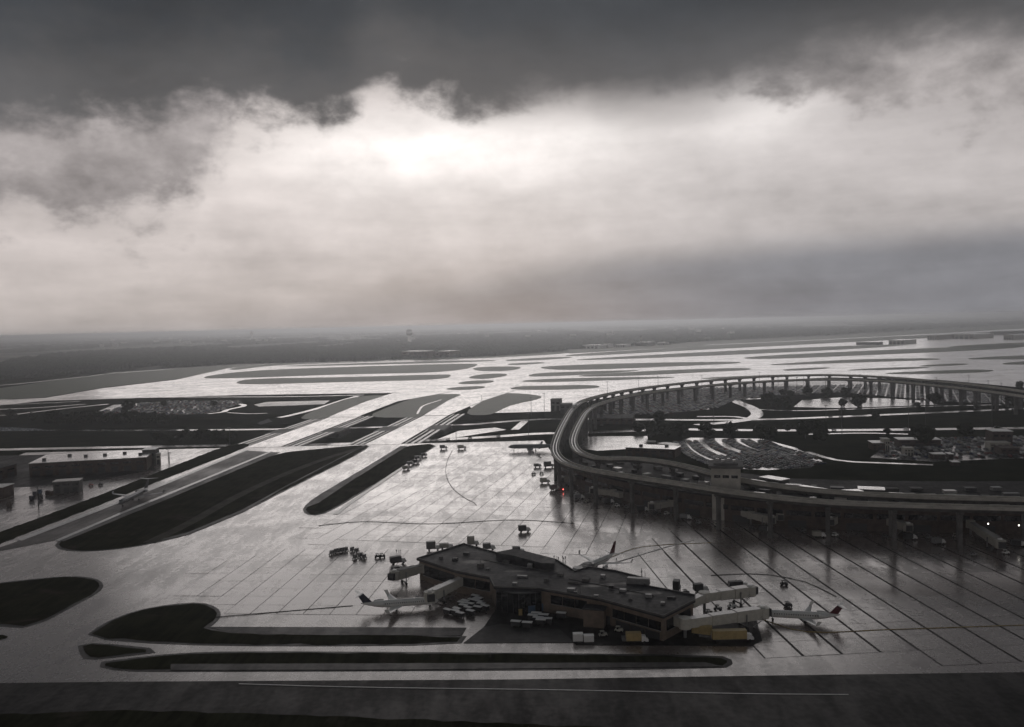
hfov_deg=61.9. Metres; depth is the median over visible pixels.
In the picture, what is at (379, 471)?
grass
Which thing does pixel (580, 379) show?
grass
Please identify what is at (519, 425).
slip road
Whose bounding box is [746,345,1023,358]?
grass
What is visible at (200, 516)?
dirt track
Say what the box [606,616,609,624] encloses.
door
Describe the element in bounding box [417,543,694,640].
concourse building
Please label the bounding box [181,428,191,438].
tree
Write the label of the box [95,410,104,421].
tree
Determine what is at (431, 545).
service truck
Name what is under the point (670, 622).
window
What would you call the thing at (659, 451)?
warehouse
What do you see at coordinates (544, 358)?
grass
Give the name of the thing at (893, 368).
grass
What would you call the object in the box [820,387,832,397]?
tree
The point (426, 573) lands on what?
window
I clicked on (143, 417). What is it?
tree
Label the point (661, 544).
lead in line
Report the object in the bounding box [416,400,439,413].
service road
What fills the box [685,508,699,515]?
service door
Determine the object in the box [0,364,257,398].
verge
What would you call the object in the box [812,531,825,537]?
service truck
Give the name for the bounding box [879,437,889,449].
warehouse
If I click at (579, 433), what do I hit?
elevated guideway
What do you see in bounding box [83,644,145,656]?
grass
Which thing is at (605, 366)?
grass
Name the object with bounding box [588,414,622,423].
warehouse
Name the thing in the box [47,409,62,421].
tree
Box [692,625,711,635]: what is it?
service truck
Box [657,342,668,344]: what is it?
warehouse
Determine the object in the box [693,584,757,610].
jet bridge
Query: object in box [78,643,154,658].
shoulder
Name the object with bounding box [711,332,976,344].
runway edge
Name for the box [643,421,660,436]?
tree
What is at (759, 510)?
window
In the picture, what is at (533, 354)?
grass
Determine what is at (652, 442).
kiosk
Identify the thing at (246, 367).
grass
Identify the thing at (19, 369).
wood
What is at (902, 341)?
warehouse
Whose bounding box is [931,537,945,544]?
service truck
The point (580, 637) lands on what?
door
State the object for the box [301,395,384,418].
grass
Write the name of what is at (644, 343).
warehouse
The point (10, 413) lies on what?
tree
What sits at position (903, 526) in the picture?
jet bridge
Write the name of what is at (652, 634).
service door
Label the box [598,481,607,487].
window
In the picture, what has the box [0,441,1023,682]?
apron
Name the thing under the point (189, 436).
tree
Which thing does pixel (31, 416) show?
tree
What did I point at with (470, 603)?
baggage cart
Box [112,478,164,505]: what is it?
airliner
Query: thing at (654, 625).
window
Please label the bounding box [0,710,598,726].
grass
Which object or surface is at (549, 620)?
baggage cart
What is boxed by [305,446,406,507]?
shoulder
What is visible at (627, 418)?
warehouse
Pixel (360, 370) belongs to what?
grass
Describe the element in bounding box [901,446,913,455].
warehouse
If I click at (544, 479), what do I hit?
service truck
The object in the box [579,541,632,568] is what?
airliner
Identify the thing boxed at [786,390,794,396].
tree
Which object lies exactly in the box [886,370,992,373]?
grass
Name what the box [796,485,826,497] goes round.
roof block
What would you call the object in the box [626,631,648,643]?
service truck
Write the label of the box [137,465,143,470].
door
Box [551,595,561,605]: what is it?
window
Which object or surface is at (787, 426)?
tree
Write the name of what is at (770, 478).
roof block
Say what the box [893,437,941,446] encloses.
warehouse
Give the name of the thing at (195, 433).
tree
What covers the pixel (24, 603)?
grass
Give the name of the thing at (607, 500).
service truck
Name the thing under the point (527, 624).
baggage cart
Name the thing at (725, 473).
rail station
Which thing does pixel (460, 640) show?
shoulder
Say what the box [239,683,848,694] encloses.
taxi line
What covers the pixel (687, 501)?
window
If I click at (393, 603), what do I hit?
airliner
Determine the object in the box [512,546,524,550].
service truck
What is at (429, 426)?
taxiway bridge
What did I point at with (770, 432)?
tree
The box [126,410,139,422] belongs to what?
tree
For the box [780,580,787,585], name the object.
baggage tug
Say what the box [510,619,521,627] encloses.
baggage cart
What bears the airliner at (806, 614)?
on the apron at (271, 555)
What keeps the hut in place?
on the apron at (271, 555)
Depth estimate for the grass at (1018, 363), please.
1831.56 m
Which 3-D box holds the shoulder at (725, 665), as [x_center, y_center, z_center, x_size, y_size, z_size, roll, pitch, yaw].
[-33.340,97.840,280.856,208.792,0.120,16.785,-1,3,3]
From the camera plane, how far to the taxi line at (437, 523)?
476.63 m
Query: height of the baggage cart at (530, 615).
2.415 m
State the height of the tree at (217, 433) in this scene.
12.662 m
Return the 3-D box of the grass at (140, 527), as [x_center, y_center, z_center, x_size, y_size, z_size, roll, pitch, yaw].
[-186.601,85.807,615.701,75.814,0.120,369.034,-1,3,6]
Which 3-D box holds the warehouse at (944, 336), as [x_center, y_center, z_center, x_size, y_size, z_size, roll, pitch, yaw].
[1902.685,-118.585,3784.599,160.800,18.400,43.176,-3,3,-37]
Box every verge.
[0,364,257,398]
[569,326,1023,352]
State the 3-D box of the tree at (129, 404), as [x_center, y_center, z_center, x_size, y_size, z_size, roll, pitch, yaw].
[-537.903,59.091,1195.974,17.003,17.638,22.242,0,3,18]
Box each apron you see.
[0,329,1023,412]
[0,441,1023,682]
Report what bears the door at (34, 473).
in the warehouse at (86, 463)
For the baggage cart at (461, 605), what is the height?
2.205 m
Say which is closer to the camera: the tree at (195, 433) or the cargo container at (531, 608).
the cargo container at (531, 608)
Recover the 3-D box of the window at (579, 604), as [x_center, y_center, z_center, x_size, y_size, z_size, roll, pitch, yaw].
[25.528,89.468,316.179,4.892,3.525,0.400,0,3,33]
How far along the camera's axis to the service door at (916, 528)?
430.80 m
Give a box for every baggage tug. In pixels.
[598,630,607,636]
[614,625,622,632]
[714,604,721,610]
[727,602,735,608]
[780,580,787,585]
[783,601,791,607]
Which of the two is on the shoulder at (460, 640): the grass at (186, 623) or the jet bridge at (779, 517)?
the grass at (186, 623)
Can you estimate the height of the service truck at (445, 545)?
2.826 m
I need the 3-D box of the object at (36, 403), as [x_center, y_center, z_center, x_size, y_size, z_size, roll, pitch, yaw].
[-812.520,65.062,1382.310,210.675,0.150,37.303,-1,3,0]
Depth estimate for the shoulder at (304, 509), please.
562.41 m
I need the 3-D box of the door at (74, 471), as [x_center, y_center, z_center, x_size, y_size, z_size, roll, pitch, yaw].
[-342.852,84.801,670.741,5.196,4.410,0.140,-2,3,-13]
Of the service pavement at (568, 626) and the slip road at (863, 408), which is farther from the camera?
the slip road at (863, 408)
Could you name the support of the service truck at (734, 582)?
on the apron at (271, 555)
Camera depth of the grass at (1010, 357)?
2072.92 m
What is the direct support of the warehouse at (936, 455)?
on the ground at (850, 447)
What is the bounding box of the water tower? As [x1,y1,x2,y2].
[406,329,412,341]
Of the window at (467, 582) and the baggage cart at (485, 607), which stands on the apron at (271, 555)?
the baggage cart at (485, 607)
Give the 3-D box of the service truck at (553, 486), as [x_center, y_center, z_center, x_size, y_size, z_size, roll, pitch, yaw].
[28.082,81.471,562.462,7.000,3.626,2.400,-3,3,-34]
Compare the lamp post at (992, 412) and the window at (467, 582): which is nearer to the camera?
the window at (467, 582)
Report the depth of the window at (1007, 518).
423.70 m
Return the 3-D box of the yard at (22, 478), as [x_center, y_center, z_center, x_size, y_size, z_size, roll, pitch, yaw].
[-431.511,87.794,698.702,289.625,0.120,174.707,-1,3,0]
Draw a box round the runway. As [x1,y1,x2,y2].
[0,672,1023,726]
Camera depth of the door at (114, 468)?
677.24 m
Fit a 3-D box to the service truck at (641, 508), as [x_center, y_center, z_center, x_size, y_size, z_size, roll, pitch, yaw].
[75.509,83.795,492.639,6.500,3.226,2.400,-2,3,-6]
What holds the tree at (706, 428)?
on the ground at (850, 447)
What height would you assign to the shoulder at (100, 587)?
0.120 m
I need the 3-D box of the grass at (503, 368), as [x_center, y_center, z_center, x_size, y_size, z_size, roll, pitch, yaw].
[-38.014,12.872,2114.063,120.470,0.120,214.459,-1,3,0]
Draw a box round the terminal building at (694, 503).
[561,455,1023,533]
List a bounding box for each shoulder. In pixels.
[0,576,102,627]
[55,445,368,550]
[55,452,279,540]
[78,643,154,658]
[88,603,465,645]
[100,651,732,671]
[162,445,364,539]
[171,662,721,669]
[208,627,465,634]
[303,444,434,514]
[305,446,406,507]
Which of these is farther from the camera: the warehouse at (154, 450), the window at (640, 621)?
the warehouse at (154, 450)
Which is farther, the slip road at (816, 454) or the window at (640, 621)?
the slip road at (816, 454)
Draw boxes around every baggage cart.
[443,607,450,614]
[451,608,459,614]
[455,611,464,618]
[459,603,467,608]
[463,605,471,611]
[465,602,473,607]
[466,609,475,615]
[473,605,481,611]
[481,604,489,610]
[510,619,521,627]
[522,621,532,628]
[528,613,537,620]
[532,615,543,622]
[535,618,545,625]
[538,613,548,616]
[542,617,552,624]
[556,611,567,618]
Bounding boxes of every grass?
[0,444,248,542]
[0,577,98,625]
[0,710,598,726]
[59,445,366,549]
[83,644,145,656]
[92,604,459,644]
[105,653,726,669]
[204,364,476,377]
[231,360,397,369]
[237,374,450,383]
[294,360,495,365]
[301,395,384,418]
[306,444,432,514]
[372,394,459,417]
[404,352,565,359]
[447,386,484,389]
[459,380,493,383]
[467,393,540,414]
[469,374,506,378]
[473,366,520,370]
[506,357,571,360]
[508,362,543,364]
[511,385,599,389]
[524,377,672,381]
[529,370,637,375]
[541,362,740,369]
[565,332,989,355]
[578,345,899,359]
[580,368,750,375]
[703,374,791,378]
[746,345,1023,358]
[771,358,937,364]
[784,367,828,370]
[852,367,927,369]
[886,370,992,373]
[922,363,966,365]
[950,342,1023,346]
[968,355,1023,358]
[1003,361,1023,364]
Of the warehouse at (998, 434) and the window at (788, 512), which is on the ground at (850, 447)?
the warehouse at (998, 434)
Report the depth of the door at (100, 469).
674.93 m
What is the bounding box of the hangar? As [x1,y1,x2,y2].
[0,464,16,479]
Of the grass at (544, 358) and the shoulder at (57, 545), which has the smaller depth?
the shoulder at (57, 545)
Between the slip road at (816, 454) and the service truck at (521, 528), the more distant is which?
the slip road at (816, 454)
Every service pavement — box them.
[464,624,574,642]
[484,610,761,645]
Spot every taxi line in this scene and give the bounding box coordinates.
[217,605,352,616]
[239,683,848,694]
[319,520,565,525]
[445,452,476,505]
[616,539,693,561]
[711,573,836,596]
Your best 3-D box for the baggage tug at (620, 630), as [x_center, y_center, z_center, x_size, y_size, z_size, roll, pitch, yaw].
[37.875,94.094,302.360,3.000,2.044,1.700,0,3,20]
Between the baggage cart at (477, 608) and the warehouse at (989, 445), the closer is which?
the baggage cart at (477, 608)
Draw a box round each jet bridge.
[387,563,423,584]
[424,577,462,603]
[561,475,575,486]
[573,561,594,569]
[589,486,622,499]
[648,499,672,513]
[673,605,771,637]
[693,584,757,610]
[741,510,775,525]
[776,513,783,520]
[830,516,837,525]
[886,518,912,534]
[966,519,1005,550]
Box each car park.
[100,401,239,414]
[255,400,329,405]
[599,381,1023,414]
[678,438,821,469]
[794,397,936,407]
[870,437,1023,461]
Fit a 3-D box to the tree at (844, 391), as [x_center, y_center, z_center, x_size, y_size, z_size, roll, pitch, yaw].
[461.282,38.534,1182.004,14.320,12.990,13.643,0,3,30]
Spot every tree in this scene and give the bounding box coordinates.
[3,409,17,418]
[27,412,37,420]
[43,410,52,422]
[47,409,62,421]
[78,410,88,422]
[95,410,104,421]
[105,413,114,424]
[111,412,122,423]
[120,409,131,421]
[121,399,134,410]
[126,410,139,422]
[138,412,149,422]
[149,411,156,419]
[160,400,166,405]
[168,413,178,423]
[175,432,183,440]
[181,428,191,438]
[184,433,193,440]
[191,430,201,439]
[195,428,203,437]
[206,432,214,440]
[210,400,217,406]
[211,429,222,440]
[220,429,227,438]
[225,431,237,441]
[633,423,643,433]
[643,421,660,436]
[653,410,665,420]
[658,422,674,436]
[674,421,688,436]
[696,421,715,435]
[722,421,738,436]
[751,422,769,438]
[759,392,776,407]
[762,426,777,440]
[779,389,786,395]
[780,396,792,407]
[783,423,792,430]
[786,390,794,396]
[794,419,811,438]
[802,386,812,395]
[809,418,829,440]
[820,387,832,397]
[838,398,847,405]
[840,387,849,395]
[850,394,867,407]
[871,410,879,418]
[883,428,891,434]
[913,402,920,407]
[913,424,935,445]
[926,392,941,405]
[956,423,975,436]
[1004,392,1023,407]
[1015,381,1023,388]
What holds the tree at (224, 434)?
on the ground at (850, 447)
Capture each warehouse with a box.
[0,483,13,498]
[28,450,151,476]
[142,447,158,464]
[156,452,160,463]
[401,351,414,354]
[414,351,434,358]
[434,352,445,357]
[438,350,459,355]
[550,398,561,409]
[560,403,572,412]
[583,345,605,347]
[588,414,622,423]
[615,344,630,346]
[621,414,634,423]
[625,444,680,457]
[635,342,653,345]
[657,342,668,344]
[657,442,681,445]
[856,342,882,343]
[868,440,884,449]
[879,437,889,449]
[889,339,915,343]
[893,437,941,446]
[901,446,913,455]
[927,334,953,338]
[929,452,944,458]
[944,452,952,458]
[949,460,959,465]
[954,333,993,337]
[985,429,1012,443]
[985,441,1010,449]
[990,331,1023,334]
[993,445,1018,454]
[1004,334,1023,338]
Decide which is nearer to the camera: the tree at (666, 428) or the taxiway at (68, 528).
the taxiway at (68, 528)
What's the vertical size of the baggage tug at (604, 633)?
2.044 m
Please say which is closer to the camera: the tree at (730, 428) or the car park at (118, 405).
the tree at (730, 428)
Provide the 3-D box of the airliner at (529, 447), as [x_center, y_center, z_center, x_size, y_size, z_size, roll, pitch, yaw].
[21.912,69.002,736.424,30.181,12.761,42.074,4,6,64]
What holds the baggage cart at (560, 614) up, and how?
on the service pavement at (568, 626)
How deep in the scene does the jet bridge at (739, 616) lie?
299.77 m
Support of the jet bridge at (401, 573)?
attached to the concourse building at (514, 580)
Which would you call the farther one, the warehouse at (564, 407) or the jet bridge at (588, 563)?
the warehouse at (564, 407)
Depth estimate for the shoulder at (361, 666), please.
275.38 m
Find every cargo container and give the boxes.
[528,605,534,612]
[573,632,582,641]
[583,634,593,641]
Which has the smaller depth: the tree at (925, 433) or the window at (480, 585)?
the window at (480, 585)
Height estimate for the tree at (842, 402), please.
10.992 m
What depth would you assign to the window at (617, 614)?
305.74 m
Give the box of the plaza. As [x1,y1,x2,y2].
[580,436,647,450]
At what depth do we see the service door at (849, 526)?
437.58 m
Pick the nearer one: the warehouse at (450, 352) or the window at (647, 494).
the window at (647, 494)
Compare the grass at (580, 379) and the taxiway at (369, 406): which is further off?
the grass at (580, 379)
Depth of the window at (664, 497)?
490.90 m
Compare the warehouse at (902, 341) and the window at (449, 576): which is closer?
the window at (449, 576)
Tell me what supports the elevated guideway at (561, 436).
on the ground at (850, 447)
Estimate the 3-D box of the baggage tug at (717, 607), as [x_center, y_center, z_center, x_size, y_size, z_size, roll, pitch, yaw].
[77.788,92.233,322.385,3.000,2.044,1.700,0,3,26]
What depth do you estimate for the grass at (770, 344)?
3518.51 m
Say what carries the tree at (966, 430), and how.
on the ground at (850, 447)
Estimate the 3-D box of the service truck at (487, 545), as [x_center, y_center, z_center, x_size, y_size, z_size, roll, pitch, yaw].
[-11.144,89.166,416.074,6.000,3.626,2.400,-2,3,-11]
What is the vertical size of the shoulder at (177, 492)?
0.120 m
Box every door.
[8,471,14,477]
[32,471,39,476]
[46,470,52,475]
[59,469,65,474]
[72,468,79,473]
[85,468,92,473]
[98,467,105,472]
[111,466,117,471]
[124,465,130,470]
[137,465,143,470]
[578,635,582,640]
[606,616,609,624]
[616,620,629,630]
[630,624,644,633]
[645,629,659,639]
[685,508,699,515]
[733,515,748,522]
[788,520,805,527]
[846,523,866,530]
[913,525,930,531]
[983,526,994,532]
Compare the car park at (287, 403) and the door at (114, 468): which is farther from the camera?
the car park at (287, 403)
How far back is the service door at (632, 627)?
300.23 m
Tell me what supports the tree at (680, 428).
on the ground at (850, 447)
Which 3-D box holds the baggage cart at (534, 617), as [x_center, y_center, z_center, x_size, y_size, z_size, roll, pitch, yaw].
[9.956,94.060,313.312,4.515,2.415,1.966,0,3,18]
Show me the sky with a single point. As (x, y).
(167, 166)
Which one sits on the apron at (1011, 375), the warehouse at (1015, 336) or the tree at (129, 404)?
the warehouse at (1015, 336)
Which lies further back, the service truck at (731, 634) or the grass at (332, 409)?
the grass at (332, 409)
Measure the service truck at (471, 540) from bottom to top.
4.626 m
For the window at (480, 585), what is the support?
in the concourse building at (514, 580)
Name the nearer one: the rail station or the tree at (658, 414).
the rail station
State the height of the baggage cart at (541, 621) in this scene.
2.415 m
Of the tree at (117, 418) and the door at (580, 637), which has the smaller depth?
the door at (580, 637)
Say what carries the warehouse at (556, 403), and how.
on the apron at (1011, 375)
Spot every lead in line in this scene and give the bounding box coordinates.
[612,542,710,556]
[762,619,1014,632]
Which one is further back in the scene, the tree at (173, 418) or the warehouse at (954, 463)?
the tree at (173, 418)
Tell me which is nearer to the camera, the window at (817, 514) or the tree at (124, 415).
the window at (817, 514)
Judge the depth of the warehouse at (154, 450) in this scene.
707.79 m
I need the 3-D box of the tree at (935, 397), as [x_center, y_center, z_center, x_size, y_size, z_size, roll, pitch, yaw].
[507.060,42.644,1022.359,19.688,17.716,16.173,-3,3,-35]
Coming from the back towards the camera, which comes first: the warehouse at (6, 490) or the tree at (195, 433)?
the tree at (195, 433)
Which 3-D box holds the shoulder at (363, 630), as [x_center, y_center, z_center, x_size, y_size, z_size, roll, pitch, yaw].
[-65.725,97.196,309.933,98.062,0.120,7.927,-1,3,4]
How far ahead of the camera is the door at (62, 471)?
668.53 m
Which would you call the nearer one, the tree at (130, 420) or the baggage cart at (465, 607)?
the baggage cart at (465, 607)
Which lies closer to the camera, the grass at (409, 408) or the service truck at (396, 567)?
the service truck at (396, 567)
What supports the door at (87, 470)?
in the warehouse at (86, 463)
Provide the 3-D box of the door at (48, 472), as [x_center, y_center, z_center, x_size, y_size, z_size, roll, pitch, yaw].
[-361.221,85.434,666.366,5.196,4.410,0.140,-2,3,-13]
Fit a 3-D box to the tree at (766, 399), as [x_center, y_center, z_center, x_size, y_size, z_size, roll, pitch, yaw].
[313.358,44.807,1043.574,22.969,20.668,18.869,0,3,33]
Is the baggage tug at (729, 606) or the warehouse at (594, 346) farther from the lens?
the warehouse at (594, 346)
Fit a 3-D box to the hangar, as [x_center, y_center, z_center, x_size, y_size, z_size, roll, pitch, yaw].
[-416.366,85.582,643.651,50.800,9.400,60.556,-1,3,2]
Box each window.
[423,565,429,577]
[430,567,437,580]
[438,570,445,582]
[446,572,454,580]
[462,577,474,588]
[475,580,489,591]
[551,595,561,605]
[563,597,574,607]
[575,473,582,479]
[575,599,586,609]
[584,477,592,483]
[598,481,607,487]
[609,484,622,490]
[612,609,623,620]
[624,612,635,624]
[625,488,639,494]
[636,615,647,627]
[642,491,659,498]
[649,619,660,631]
[662,495,681,502]
[667,617,674,631]
[683,608,690,615]
[684,499,703,505]
[706,502,727,509]
[731,505,753,510]
[757,508,782,513]
[786,510,810,515]
[815,512,840,517]
[844,513,872,518]
[877,514,904,519]
[909,515,936,519]
[941,515,969,520]
[973,516,1000,520]
[1005,516,1020,520]
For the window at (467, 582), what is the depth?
347.42 m
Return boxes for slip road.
[511,421,527,429]
[694,398,762,424]
[697,416,744,418]
[760,404,1000,410]
[806,452,932,465]
[809,433,907,434]
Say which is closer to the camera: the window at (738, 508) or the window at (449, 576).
the window at (449, 576)
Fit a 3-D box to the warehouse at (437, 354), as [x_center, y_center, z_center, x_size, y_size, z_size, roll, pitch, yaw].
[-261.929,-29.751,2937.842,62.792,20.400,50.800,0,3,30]
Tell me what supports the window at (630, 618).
in the concourse building at (514, 580)
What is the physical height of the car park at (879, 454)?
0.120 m
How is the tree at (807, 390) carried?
on the ground at (850, 447)
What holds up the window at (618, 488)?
in the terminal building at (694, 503)
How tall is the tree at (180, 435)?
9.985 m
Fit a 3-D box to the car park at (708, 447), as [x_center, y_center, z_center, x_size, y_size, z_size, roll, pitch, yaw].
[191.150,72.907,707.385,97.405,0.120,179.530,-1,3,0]
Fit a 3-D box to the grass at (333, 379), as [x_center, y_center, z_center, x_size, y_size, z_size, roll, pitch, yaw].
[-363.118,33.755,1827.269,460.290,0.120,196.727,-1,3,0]
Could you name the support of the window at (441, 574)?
in the concourse building at (514, 580)
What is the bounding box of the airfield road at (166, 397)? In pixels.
[5,395,350,399]
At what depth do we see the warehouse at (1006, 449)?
655.19 m
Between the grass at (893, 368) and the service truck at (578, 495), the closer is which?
the service truck at (578, 495)
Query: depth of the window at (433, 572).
362.77 m
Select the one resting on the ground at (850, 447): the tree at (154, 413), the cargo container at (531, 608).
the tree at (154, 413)
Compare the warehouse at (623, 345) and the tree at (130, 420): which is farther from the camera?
the warehouse at (623, 345)
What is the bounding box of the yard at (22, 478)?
[0,455,154,486]
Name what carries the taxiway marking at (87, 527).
on the taxiway at (68, 528)
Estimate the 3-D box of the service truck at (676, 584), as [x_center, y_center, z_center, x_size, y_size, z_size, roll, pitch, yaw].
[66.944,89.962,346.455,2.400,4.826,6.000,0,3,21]
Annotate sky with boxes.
[0,0,1023,337]
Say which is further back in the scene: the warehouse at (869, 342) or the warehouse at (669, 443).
the warehouse at (869, 342)
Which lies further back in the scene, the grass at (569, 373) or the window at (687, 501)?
the grass at (569, 373)
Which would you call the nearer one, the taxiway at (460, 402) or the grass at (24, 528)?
the grass at (24, 528)
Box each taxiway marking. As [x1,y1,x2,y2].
[18,450,246,540]
[56,451,272,540]
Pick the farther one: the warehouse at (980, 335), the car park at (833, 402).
the warehouse at (980, 335)
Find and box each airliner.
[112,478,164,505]
[355,590,437,612]
[508,441,550,450]
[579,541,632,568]
[771,601,846,625]
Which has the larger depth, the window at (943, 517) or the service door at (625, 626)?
the window at (943, 517)
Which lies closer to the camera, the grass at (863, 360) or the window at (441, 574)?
the window at (441, 574)
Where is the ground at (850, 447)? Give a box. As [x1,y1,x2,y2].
[0,314,1023,480]
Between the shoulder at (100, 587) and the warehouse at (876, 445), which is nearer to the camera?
the shoulder at (100, 587)
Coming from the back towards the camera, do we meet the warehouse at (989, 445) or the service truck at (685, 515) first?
the warehouse at (989, 445)
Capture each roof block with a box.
[759,475,789,483]
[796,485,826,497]
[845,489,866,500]
[858,486,884,491]
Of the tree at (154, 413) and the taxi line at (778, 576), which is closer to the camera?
the taxi line at (778, 576)
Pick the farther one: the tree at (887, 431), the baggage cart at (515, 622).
the tree at (887, 431)
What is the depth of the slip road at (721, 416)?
963.35 m
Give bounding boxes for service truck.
[389,555,406,564]
[391,565,403,569]
[426,540,440,550]
[439,543,453,548]
[467,536,478,545]
[483,542,495,549]
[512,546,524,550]
[518,524,530,532]
[540,477,549,482]
[543,461,553,466]
[549,484,558,489]
[573,493,584,498]
[603,498,613,503]
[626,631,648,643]
[637,505,648,511]
[672,579,680,590]
[679,513,691,519]
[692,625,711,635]
[693,582,708,592]
[711,628,753,642]
[728,580,747,586]
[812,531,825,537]
[903,533,917,540]
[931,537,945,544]
[1010,539,1023,546]
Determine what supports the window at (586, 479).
in the terminal building at (694, 503)
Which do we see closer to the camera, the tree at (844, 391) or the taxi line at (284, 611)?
the taxi line at (284, 611)
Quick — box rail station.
[708,458,742,519]
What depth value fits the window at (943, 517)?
428.17 m
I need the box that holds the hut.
[53,478,82,492]
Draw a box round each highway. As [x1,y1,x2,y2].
[0,408,1023,430]
[0,427,1023,450]
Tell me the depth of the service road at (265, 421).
1110.78 m
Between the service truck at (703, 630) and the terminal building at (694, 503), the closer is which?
the service truck at (703, 630)
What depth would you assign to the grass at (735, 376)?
1615.32 m
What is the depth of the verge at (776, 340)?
4228.69 m
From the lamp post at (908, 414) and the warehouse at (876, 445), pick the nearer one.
the warehouse at (876, 445)
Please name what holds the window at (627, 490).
in the terminal building at (694, 503)
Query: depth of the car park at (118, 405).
1237.32 m
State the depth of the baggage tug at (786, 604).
323.88 m
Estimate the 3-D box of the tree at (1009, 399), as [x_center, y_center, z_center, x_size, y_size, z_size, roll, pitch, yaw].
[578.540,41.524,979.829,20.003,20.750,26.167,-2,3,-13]
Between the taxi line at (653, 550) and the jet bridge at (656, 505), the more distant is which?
the jet bridge at (656, 505)
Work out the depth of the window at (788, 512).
446.43 m
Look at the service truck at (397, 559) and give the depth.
394.87 m
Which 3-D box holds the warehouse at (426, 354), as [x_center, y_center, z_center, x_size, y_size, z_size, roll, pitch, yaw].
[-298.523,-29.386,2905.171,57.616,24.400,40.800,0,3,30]
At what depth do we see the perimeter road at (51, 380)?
2055.67 m
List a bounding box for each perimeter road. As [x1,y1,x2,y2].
[7,374,104,384]
[119,360,385,372]
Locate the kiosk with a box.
[647,440,655,444]
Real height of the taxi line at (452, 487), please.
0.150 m
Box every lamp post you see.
[906,399,909,430]
[990,396,993,428]
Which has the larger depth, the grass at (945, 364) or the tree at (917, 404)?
the grass at (945, 364)
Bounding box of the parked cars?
[101,383,1023,459]
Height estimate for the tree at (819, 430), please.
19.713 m
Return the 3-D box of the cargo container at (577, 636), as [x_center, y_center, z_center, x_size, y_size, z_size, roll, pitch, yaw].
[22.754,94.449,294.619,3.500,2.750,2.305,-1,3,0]
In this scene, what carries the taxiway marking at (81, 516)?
on the taxiway at (68, 528)
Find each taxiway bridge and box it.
[239,416,373,447]
[347,414,464,444]
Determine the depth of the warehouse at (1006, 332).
4206.15 m
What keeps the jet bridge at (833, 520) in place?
attached to the terminal building at (694, 503)
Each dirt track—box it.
[145,446,364,542]
[334,455,421,513]
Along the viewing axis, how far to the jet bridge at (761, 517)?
450.96 m
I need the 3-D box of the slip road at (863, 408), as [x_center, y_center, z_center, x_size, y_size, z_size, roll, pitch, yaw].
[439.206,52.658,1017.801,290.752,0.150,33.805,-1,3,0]
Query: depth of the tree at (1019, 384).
1223.12 m
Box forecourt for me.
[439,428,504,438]
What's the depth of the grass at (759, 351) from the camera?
2792.43 m
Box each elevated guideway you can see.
[550,374,1023,551]
[569,378,1023,540]
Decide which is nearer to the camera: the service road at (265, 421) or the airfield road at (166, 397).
the service road at (265, 421)
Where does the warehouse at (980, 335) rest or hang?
on the apron at (1011, 375)
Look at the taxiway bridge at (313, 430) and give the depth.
907.27 m
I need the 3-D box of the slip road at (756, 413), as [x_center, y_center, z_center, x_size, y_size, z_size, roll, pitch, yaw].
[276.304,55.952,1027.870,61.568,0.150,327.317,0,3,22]
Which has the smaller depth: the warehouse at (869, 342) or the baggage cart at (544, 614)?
the baggage cart at (544, 614)
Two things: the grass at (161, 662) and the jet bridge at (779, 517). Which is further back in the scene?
the jet bridge at (779, 517)
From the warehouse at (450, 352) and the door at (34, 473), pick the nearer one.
the door at (34, 473)
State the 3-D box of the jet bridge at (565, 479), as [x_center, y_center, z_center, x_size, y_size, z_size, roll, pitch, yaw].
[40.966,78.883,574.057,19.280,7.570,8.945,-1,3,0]
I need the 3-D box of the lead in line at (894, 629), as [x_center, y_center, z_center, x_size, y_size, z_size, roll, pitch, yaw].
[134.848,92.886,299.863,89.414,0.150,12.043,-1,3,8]
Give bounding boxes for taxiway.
[0,451,266,550]
[330,392,446,416]
[423,390,513,415]
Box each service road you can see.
[258,396,358,424]
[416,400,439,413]
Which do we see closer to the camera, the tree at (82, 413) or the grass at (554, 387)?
the tree at (82, 413)
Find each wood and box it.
[0,316,1023,362]
[0,322,1023,379]
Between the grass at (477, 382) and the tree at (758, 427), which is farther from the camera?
the grass at (477, 382)
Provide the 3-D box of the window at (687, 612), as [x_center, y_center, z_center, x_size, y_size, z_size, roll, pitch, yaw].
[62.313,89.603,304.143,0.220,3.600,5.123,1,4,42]
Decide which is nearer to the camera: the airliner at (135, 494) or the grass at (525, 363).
the airliner at (135, 494)

